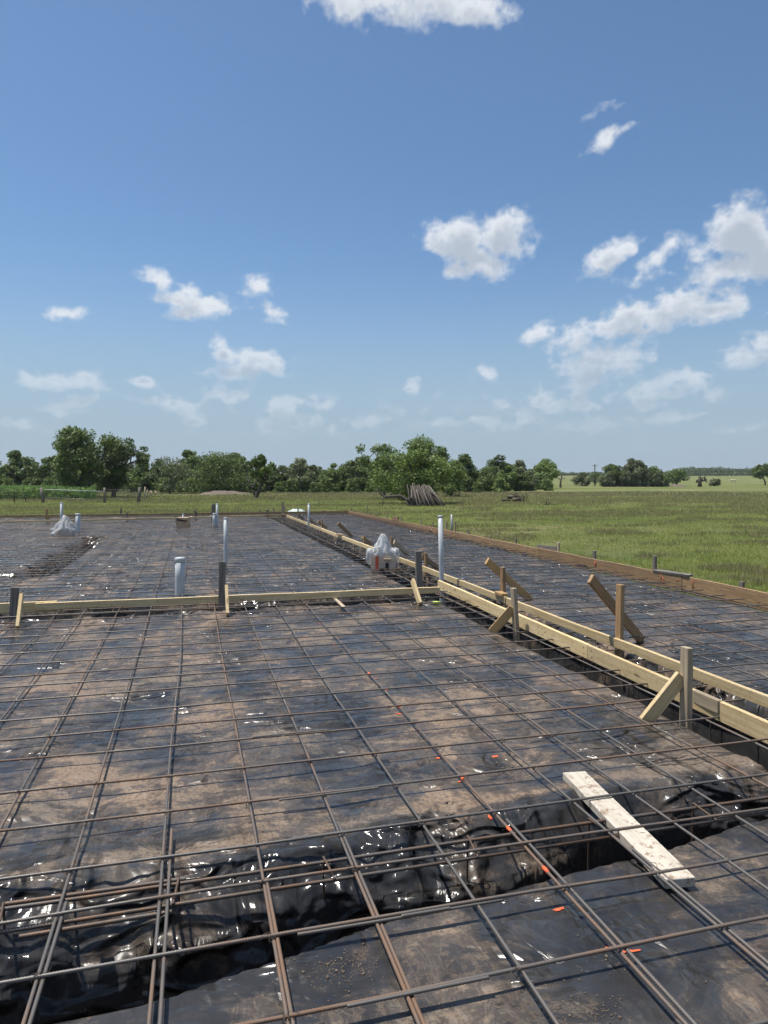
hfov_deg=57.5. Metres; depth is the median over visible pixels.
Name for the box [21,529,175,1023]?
rebar
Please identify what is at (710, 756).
rebar
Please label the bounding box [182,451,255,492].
round tree
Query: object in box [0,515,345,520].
rebar
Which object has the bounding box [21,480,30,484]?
brush
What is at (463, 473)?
hedgerow tree
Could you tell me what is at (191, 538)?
rebar
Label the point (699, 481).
dead tree
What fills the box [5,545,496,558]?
rebar
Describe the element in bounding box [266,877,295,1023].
lap bar
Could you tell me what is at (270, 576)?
rebar
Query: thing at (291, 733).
splice bar
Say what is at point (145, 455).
hedgerow tree
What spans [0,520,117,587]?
rebar
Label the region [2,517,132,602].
rebar
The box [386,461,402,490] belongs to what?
hedgerow tree
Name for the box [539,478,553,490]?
brush
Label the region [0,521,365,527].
rebar
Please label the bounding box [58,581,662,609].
rebar
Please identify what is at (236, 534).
rebar
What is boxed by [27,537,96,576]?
trench cage
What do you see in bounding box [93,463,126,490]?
hedgerow tree
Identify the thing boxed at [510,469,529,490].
hedgerow tree
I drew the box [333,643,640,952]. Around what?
orange paint
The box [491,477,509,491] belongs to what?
brush
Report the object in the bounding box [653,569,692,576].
scrap board
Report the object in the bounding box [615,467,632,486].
brush
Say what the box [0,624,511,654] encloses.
rebar
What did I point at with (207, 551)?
rebar
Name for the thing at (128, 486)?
brush
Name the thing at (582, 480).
field tree
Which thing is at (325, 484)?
brush
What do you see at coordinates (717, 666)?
rebar
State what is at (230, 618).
rebar
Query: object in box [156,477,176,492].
brush
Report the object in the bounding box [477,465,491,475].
field tree
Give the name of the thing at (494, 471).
hedgerow tree
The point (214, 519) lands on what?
drain pipe
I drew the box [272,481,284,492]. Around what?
brush
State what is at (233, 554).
rebar
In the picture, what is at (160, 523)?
rebar
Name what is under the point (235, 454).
hedgerow tree
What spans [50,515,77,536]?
bagged bundle
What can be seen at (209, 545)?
rebar
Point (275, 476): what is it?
hedgerow tree
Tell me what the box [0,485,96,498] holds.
corn
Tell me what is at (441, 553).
drain pipe
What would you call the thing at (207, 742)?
rebar
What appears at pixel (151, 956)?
rebar
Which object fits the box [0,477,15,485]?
brush
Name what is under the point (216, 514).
drain pipe
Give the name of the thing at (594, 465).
utility pole
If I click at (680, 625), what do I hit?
rebar
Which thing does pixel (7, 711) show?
rebar
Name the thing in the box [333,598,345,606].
scrap board
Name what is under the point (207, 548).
rebar
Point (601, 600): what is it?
rebar
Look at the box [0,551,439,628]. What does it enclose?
cross rail
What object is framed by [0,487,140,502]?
wire fence
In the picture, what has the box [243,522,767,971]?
rebar
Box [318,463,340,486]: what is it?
hedgerow tree
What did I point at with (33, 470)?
hedgerow tree
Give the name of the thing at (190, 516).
rebar
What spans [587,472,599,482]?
field tree
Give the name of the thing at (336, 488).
brush
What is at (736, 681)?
rebar
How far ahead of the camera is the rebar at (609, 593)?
9.53 m
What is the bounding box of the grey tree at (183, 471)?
[147,455,194,493]
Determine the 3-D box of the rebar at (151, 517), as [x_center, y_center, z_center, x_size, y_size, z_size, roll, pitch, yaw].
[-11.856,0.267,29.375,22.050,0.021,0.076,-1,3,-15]
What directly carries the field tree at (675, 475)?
on the ground at (748, 484)
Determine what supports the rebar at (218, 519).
on the plastic sheeting
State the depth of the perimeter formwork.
14.36 m
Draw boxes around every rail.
[0,502,288,523]
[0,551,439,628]
[286,508,767,707]
[438,580,767,743]
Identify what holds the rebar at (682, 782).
on the plastic sheeting
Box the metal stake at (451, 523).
[450,514,452,530]
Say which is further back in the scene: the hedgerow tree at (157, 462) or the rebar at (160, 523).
the hedgerow tree at (157, 462)
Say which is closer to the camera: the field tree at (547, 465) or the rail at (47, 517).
the rail at (47, 517)
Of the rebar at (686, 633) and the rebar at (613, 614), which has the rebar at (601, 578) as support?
the rebar at (686, 633)
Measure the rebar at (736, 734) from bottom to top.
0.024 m
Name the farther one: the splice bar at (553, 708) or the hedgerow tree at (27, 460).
the hedgerow tree at (27, 460)
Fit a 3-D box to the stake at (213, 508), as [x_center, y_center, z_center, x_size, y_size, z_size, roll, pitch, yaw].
[-6.762,0.080,27.715,0.140,0.763,0.040,2,0,-15]
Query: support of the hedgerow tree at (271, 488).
on the ground at (748, 484)
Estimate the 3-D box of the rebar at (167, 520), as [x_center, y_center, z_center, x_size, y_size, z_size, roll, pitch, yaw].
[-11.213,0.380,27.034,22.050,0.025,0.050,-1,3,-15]
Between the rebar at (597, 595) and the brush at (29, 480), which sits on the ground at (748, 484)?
the brush at (29, 480)
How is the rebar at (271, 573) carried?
on the rebar
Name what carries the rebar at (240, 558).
on the rebar at (601, 578)
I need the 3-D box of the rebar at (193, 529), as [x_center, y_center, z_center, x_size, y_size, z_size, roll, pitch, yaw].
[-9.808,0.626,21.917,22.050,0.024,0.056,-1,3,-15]
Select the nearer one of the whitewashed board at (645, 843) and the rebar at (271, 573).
the whitewashed board at (645, 843)
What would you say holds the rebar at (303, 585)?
on the rebar at (56, 568)
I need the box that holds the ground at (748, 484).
[0,475,767,612]
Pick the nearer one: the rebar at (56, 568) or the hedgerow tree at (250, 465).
the rebar at (56, 568)
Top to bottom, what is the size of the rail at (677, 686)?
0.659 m
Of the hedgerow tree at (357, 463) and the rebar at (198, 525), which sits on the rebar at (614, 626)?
the rebar at (198, 525)
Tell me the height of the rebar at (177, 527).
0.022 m
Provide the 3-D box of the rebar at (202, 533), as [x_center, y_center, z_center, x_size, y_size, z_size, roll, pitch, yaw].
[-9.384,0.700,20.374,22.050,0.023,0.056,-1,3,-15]
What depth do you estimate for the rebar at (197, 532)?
21.70 m
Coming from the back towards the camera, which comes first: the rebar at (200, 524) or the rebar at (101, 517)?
the rebar at (101, 517)
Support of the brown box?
on the plastic sheeting
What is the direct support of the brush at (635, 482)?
on the ground at (748, 484)
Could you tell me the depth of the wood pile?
55.95 m
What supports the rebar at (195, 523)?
on the rebar
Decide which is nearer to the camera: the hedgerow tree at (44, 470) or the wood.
the hedgerow tree at (44, 470)
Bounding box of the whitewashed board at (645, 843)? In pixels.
[563,771,694,888]
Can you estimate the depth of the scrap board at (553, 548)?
15.93 m
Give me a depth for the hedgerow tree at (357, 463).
106.56 m
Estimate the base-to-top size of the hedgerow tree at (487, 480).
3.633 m
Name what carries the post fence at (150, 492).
on the ground at (748, 484)
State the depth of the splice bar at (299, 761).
4.13 m
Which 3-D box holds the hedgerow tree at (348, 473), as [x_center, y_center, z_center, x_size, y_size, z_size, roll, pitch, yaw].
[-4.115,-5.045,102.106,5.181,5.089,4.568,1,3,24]
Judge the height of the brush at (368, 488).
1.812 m
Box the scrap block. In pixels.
[494,591,507,596]
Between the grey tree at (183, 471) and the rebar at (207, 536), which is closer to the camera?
the rebar at (207, 536)
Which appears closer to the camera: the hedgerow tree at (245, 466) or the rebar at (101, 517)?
the rebar at (101, 517)
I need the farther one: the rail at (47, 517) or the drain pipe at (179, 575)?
the rail at (47, 517)
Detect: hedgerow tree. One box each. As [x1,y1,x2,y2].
[0,450,34,484]
[3,456,35,481]
[26,458,52,485]
[31,454,69,485]
[33,454,72,483]
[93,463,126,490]
[126,468,134,477]
[127,462,135,473]
[131,461,151,491]
[135,452,150,472]
[147,465,172,487]
[149,467,160,489]
[150,458,163,466]
[161,467,183,489]
[178,455,201,482]
[180,449,196,463]
[204,452,247,491]
[232,462,248,491]
[240,470,258,491]
[247,460,253,470]
[256,473,273,490]
[266,475,279,490]
[269,465,287,489]
[284,458,318,491]
[304,464,323,489]
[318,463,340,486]
[337,460,370,489]
[337,466,346,490]
[339,459,366,490]
[363,460,381,488]
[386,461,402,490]
[429,446,457,483]
[453,461,468,490]
[458,453,478,485]
[475,470,497,491]
[490,468,498,490]
[496,465,518,490]
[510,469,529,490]
[515,459,526,475]
[523,470,538,490]
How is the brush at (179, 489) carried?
on the ground at (748, 484)
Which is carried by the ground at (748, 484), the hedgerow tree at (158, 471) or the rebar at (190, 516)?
the hedgerow tree at (158, 471)
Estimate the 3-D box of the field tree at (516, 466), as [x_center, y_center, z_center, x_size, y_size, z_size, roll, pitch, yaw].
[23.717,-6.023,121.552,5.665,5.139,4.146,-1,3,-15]
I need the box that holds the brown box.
[176,517,190,527]
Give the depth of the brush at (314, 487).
94.51 m
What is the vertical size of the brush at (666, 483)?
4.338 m
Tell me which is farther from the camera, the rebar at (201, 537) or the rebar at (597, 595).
the rebar at (201, 537)
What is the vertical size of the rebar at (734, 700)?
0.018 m
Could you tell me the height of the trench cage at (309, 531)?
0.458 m
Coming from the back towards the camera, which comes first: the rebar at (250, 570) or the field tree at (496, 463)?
the field tree at (496, 463)
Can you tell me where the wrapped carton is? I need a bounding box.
[365,533,398,570]
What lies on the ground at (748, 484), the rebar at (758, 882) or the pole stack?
the pole stack
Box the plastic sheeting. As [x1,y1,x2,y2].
[0,514,767,1023]
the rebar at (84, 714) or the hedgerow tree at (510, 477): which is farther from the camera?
the hedgerow tree at (510, 477)
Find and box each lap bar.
[5,877,186,905]
[19,909,171,938]
[27,901,67,1023]
[157,828,172,1023]
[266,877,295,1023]
[337,822,425,1023]
[438,850,552,1021]
[505,818,697,1023]
[632,848,767,965]
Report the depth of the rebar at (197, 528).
23.38 m
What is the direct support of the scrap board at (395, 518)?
on the perimeter formwork
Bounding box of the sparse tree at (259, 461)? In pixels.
[249,454,276,497]
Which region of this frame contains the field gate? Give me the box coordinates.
[44,489,102,500]
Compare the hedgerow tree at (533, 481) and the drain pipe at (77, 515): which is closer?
the drain pipe at (77, 515)
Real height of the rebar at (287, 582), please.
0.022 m
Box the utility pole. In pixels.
[592,464,596,485]
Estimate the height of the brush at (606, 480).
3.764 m
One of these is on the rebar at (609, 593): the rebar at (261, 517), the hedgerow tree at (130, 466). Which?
the rebar at (261, 517)
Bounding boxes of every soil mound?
[199,491,249,494]
[666,484,685,486]
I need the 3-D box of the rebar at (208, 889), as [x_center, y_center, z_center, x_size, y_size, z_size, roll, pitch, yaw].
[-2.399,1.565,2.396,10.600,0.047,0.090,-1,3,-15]
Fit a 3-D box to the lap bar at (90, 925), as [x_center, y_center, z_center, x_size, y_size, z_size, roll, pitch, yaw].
[-1.099,1.580,2.686,0.547,0.023,0.020,-1,3,-15]
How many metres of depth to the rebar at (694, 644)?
7.10 m
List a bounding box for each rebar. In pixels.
[0,514,313,518]
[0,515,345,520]
[0,516,115,574]
[0,516,143,632]
[0,516,170,828]
[0,519,321,524]
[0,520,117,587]
[0,520,382,526]
[0,521,95,564]
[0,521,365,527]
[0,522,147,670]
[0,523,396,530]
[0,524,154,719]
[0,524,383,531]
[0,525,382,532]
[0,525,406,533]
[0,528,396,536]
[0,530,392,538]
[0,530,428,539]
[0,531,432,540]
[0,532,437,541]
[0,533,437,542]
[0,535,448,545]
[0,537,435,547]
[0,539,449,550]
[0,541,473,553]
[0,548,511,563]
[0,550,517,565]
[0,554,524,570]
[0,556,536,573]
[0,562,569,582]
[0,565,574,586]
[0,567,596,589]
[0,569,607,593]
[0,572,618,597]
[0,575,632,601]
[0,596,449,617]
[0,600,467,623]
[0,606,478,630]
[0,611,483,637]
[0,617,498,645]
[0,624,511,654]
[0,631,526,665]
[0,639,552,677]
[0,647,569,688]
[0,656,582,702]
[0,669,619,721]
[0,683,647,741]
[0,698,653,761]
[0,716,719,795]
[0,738,767,831]
[0,771,767,880]
[0,806,767,925]
[0,850,767,984]
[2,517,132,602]
[2,540,466,551]
[2,552,521,567]
[4,537,461,548]
[5,513,324,517]
[5,543,489,556]
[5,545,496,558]
[5,560,551,578]
[6,523,372,529]
[6,557,552,575]
[9,546,502,560]
[11,515,319,519]
[13,522,376,528]
[18,516,322,520]
[18,542,483,554]
[20,518,364,523]
[20,520,339,525]
[20,534,437,543]
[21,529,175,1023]
[30,519,364,524]
[30,522,350,527]
[30,529,394,536]
[31,527,413,534]
[32,526,409,533]
[33,518,323,522]
[44,514,341,518]
[54,513,351,517]
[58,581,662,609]
[73,517,352,521]
[145,516,349,519]
[147,515,188,1023]
[167,516,365,519]
[199,524,289,1023]
[211,526,420,1023]
[218,518,559,1023]
[225,515,688,1023]
[234,915,767,1023]
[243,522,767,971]
[246,517,767,890]
[255,517,767,837]
[259,514,767,787]
[281,520,767,749]
[295,514,767,680]
[316,515,767,650]
[322,514,767,637]
[325,521,767,663]
[335,513,766,618]
[338,516,766,627]
[348,514,767,610]
[449,582,670,592]
[455,578,647,586]
[459,586,686,596]
[488,589,703,600]
[502,595,725,606]
[518,599,743,611]
[528,604,767,617]
[544,611,767,624]
[562,618,767,632]
[581,628,767,640]
[604,639,767,650]
[628,649,767,660]
[654,662,767,672]
[693,678,767,685]
[696,1019,767,1023]
[724,699,744,701]
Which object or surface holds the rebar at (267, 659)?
on the rebar
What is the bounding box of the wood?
[558,466,753,475]
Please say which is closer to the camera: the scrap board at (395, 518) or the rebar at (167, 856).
the rebar at (167, 856)
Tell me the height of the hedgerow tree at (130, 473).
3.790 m
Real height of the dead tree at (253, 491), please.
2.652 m
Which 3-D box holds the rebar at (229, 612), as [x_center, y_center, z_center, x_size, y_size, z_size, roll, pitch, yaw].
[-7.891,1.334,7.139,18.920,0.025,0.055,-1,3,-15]
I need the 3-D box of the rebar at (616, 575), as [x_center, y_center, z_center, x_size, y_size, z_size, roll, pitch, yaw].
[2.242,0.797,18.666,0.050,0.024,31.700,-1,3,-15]
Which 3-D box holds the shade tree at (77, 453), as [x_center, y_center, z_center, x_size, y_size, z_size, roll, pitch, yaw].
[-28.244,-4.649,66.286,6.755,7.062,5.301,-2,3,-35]
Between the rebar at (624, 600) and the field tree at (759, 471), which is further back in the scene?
the field tree at (759, 471)
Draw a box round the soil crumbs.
[106,680,706,1023]
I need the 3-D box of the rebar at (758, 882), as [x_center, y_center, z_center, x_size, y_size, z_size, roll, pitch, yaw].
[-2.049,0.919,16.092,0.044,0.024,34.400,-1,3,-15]
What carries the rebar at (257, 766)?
on the plastic sheeting
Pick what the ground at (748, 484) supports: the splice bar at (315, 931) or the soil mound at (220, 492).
the soil mound at (220, 492)
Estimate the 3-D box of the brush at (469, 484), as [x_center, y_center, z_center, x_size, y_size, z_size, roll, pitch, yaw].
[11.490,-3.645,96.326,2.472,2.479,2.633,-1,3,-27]
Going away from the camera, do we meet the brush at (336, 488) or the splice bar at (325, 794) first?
the splice bar at (325, 794)
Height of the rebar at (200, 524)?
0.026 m
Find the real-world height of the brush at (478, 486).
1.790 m
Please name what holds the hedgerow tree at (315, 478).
on the ground at (748, 484)
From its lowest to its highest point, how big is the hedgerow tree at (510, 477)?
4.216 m
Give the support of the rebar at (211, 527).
on the rebar at (682, 782)
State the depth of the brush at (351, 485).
95.56 m
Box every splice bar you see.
[245,679,301,683]
[253,729,328,737]
[263,756,338,765]
[279,786,378,800]
[293,827,367,837]
[297,898,503,935]
[347,975,489,1008]
[402,906,450,917]
[513,706,577,712]
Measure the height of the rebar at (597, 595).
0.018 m
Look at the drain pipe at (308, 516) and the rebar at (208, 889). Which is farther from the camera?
the drain pipe at (308, 516)
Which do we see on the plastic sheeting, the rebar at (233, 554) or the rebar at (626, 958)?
the rebar at (626, 958)
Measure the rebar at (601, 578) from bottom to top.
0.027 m
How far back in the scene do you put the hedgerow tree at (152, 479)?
101.15 m
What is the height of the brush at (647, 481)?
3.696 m
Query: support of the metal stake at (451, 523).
on the ground at (748, 484)
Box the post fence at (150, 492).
[143,487,158,500]
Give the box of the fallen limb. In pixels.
[375,488,412,505]
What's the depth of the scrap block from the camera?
9.39 m
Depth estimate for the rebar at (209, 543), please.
17.97 m
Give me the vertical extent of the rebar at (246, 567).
0.023 m
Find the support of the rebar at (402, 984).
on the plastic sheeting
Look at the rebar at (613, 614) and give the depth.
8.13 m
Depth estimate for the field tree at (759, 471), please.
189.23 m
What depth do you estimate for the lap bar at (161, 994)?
2.57 m
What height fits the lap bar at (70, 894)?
0.025 m
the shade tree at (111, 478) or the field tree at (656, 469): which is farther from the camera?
the field tree at (656, 469)
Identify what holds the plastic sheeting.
on the ground at (748, 484)
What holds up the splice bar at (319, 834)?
attached to the rebar at (167, 856)
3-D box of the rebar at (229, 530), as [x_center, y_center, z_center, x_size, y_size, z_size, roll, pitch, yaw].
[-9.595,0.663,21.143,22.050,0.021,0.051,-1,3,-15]
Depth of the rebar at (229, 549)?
16.52 m
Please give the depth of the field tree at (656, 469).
150.76 m
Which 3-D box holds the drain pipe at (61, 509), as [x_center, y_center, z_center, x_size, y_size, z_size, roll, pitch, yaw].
[-10.480,0.312,22.759,0.098,1.274,0.140,0,3,5]
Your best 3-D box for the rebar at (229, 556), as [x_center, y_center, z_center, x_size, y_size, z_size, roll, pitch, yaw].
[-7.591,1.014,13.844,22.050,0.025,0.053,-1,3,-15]
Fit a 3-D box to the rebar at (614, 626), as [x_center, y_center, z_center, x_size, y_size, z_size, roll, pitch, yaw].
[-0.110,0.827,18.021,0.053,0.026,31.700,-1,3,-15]
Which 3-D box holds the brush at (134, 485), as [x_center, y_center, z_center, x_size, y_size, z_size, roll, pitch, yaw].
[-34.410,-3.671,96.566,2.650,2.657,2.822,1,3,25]
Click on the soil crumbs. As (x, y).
(363, 973)
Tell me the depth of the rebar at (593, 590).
10.46 m
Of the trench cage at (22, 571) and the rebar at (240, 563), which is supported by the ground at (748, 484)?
the trench cage at (22, 571)
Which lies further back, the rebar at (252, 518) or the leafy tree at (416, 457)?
the leafy tree at (416, 457)
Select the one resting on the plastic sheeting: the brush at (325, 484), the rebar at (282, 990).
the rebar at (282, 990)
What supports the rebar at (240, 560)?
on the rebar at (2, 667)
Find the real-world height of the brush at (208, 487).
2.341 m
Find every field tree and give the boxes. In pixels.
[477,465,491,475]
[486,454,513,472]
[512,464,534,476]
[533,458,560,478]
[571,473,592,485]
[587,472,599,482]
[599,464,622,486]
[622,458,650,486]
[648,465,669,486]
[665,468,690,484]
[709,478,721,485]
[752,463,767,484]
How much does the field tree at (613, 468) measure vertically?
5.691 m
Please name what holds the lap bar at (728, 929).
attached to the rebar at (722, 930)
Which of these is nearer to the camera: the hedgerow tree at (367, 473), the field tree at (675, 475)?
the hedgerow tree at (367, 473)
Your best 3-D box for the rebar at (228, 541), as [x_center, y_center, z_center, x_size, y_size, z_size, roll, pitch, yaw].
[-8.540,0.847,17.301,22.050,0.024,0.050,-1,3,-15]
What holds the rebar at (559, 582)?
on the rebar at (616, 575)
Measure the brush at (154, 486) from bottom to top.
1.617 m
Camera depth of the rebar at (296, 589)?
10.53 m
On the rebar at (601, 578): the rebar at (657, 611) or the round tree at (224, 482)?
the rebar at (657, 611)
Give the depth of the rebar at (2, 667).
8.18 m
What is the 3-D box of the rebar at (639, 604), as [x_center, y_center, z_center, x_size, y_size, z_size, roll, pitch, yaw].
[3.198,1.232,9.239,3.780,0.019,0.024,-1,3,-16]
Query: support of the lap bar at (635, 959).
attached to the rebar at (626, 958)
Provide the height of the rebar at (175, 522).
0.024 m
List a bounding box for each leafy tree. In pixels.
[355,443,400,498]
[368,434,455,502]
[433,459,468,495]
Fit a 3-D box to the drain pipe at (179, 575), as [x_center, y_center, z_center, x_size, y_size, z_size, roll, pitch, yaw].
[-3.020,1.105,10.379,0.155,0.876,0.174,-1,3,-15]
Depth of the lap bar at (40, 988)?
2.42 m
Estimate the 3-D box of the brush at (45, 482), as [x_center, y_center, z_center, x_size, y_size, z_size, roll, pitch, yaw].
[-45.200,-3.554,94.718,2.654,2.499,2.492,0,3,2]
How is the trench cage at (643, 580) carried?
on the plastic sheeting
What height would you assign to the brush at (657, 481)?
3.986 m
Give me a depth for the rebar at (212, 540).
18.79 m
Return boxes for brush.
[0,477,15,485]
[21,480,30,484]
[25,477,40,485]
[40,477,54,484]
[119,483,130,491]
[123,476,143,491]
[149,482,159,491]
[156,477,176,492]
[174,480,183,491]
[182,477,200,492]
[197,478,213,491]
[250,482,262,492]
[260,485,267,492]
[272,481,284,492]
[284,478,300,492]
[308,481,321,492]
[318,476,333,491]
[329,483,340,491]
[344,478,361,492]
[364,481,376,491]
[459,477,475,491]
[472,481,484,491]
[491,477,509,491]
[533,472,547,488]
[538,471,553,488]
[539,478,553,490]
[596,471,615,486]
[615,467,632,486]
[630,466,643,486]
[641,471,652,486]
[650,470,664,486]
[659,469,669,486]
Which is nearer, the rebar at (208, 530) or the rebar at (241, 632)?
the rebar at (241, 632)
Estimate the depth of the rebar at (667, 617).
8.47 m
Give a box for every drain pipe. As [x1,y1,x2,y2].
[60,502,62,527]
[75,513,80,533]
[175,557,184,596]
[212,513,215,526]
[216,503,217,526]
[224,518,227,565]
[308,503,309,536]
[438,515,443,604]
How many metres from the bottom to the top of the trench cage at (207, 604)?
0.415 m
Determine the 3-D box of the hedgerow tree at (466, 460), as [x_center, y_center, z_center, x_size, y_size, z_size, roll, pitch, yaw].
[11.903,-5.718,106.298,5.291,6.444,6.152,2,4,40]
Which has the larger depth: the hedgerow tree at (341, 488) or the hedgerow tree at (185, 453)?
the hedgerow tree at (185, 453)
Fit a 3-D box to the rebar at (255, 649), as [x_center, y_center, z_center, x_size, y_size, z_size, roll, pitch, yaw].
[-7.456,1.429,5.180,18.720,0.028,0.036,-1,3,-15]
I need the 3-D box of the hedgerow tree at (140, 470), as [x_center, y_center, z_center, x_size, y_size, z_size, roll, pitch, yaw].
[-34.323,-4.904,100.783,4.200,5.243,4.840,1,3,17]
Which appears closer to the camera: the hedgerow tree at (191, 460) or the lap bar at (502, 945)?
the lap bar at (502, 945)
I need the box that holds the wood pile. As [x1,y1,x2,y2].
[501,493,526,501]
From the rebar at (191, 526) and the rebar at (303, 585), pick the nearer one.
the rebar at (303, 585)
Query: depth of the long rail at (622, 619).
7.28 m
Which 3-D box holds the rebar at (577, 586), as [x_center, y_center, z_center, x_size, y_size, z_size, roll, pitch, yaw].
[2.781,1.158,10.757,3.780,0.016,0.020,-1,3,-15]
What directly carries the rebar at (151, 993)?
on the plastic sheeting
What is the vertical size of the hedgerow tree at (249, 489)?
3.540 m
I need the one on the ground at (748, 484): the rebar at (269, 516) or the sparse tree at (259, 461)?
the sparse tree at (259, 461)
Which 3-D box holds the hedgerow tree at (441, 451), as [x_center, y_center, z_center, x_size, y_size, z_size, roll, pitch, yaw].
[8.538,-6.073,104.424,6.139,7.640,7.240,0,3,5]
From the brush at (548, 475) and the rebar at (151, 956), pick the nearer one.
the rebar at (151, 956)
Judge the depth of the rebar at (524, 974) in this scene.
2.98 m
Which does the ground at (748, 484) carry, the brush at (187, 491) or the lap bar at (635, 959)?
the brush at (187, 491)
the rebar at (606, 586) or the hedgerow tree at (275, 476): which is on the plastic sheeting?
the rebar at (606, 586)
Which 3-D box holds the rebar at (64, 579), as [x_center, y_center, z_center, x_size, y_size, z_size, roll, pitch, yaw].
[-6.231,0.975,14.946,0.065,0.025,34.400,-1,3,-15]
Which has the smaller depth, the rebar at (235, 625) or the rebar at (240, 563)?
the rebar at (235, 625)
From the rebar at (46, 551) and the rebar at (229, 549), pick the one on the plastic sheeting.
the rebar at (46, 551)
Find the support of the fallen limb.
on the ground at (748, 484)
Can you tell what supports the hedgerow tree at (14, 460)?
on the ground at (748, 484)
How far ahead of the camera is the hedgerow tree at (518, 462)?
120.38 m
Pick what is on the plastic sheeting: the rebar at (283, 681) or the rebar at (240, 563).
the rebar at (283, 681)
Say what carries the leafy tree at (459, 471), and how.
on the ground at (748, 484)
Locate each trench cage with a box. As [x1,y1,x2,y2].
[0,570,45,573]
[0,593,442,618]
[0,796,767,934]
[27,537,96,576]
[278,516,767,747]
[351,515,767,610]
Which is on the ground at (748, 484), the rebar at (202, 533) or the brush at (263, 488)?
the brush at (263, 488)
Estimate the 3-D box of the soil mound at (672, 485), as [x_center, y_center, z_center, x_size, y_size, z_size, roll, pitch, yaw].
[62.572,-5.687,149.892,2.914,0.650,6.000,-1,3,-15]
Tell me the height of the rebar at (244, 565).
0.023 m
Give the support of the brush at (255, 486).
on the ground at (748, 484)
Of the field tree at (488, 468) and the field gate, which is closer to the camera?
the field gate
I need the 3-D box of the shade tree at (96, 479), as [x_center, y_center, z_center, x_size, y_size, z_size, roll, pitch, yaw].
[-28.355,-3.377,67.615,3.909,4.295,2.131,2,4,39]
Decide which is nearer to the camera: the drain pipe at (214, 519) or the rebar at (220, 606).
the rebar at (220, 606)
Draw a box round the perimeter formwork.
[0,506,767,609]
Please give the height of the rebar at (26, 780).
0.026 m
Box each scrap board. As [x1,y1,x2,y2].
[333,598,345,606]
[392,516,398,520]
[537,545,556,550]
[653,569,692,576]
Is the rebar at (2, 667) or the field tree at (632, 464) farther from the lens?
the field tree at (632, 464)
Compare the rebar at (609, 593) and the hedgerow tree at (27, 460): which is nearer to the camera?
the rebar at (609, 593)
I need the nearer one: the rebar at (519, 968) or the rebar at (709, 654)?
the rebar at (519, 968)
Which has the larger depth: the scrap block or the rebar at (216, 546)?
the rebar at (216, 546)
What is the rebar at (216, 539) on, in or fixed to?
on the rebar
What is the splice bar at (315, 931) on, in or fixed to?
attached to the rebar at (151, 956)
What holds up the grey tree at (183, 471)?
on the ground at (748, 484)
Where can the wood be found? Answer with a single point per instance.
(711, 471)
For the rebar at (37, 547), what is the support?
on the plastic sheeting
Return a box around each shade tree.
[47,425,124,497]
[84,455,105,485]
[93,437,149,496]
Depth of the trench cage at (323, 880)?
3.07 m
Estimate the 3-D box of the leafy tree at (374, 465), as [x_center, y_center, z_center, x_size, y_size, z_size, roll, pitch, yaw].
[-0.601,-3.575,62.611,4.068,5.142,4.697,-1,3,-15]
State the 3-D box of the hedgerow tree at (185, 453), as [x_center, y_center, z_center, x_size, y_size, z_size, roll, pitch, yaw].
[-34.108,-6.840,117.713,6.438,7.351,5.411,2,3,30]
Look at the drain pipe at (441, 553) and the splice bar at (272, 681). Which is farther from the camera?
the drain pipe at (441, 553)
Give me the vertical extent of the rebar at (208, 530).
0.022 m
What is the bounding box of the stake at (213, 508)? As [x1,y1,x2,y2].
[211,504,214,521]
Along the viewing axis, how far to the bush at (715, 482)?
164.23 m
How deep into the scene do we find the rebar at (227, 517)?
30.09 m
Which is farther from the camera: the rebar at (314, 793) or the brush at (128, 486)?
the brush at (128, 486)
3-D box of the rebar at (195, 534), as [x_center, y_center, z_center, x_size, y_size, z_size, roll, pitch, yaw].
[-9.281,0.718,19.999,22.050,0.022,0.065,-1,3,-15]
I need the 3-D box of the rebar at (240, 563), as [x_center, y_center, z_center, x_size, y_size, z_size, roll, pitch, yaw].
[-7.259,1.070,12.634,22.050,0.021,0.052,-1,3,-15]
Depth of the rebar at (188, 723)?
4.99 m
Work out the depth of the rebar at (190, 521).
27.29 m
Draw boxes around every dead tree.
[236,473,258,496]
[696,476,706,486]
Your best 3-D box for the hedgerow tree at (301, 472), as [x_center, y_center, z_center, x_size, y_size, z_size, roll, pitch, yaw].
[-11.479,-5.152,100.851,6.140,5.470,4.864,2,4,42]
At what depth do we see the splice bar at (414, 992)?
2.29 m
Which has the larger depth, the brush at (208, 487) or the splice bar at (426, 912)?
the brush at (208, 487)
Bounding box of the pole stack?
[407,483,444,505]
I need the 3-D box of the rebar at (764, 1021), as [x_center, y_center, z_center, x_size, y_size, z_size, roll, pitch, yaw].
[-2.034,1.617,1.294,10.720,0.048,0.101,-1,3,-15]
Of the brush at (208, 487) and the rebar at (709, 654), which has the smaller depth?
the rebar at (709, 654)
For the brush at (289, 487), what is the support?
on the ground at (748, 484)
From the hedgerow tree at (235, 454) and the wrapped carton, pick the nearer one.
the wrapped carton
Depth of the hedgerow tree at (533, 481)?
104.08 m
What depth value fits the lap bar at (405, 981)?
2.59 m
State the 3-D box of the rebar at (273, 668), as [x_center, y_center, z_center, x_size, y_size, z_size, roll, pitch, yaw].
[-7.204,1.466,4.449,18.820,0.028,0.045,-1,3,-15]

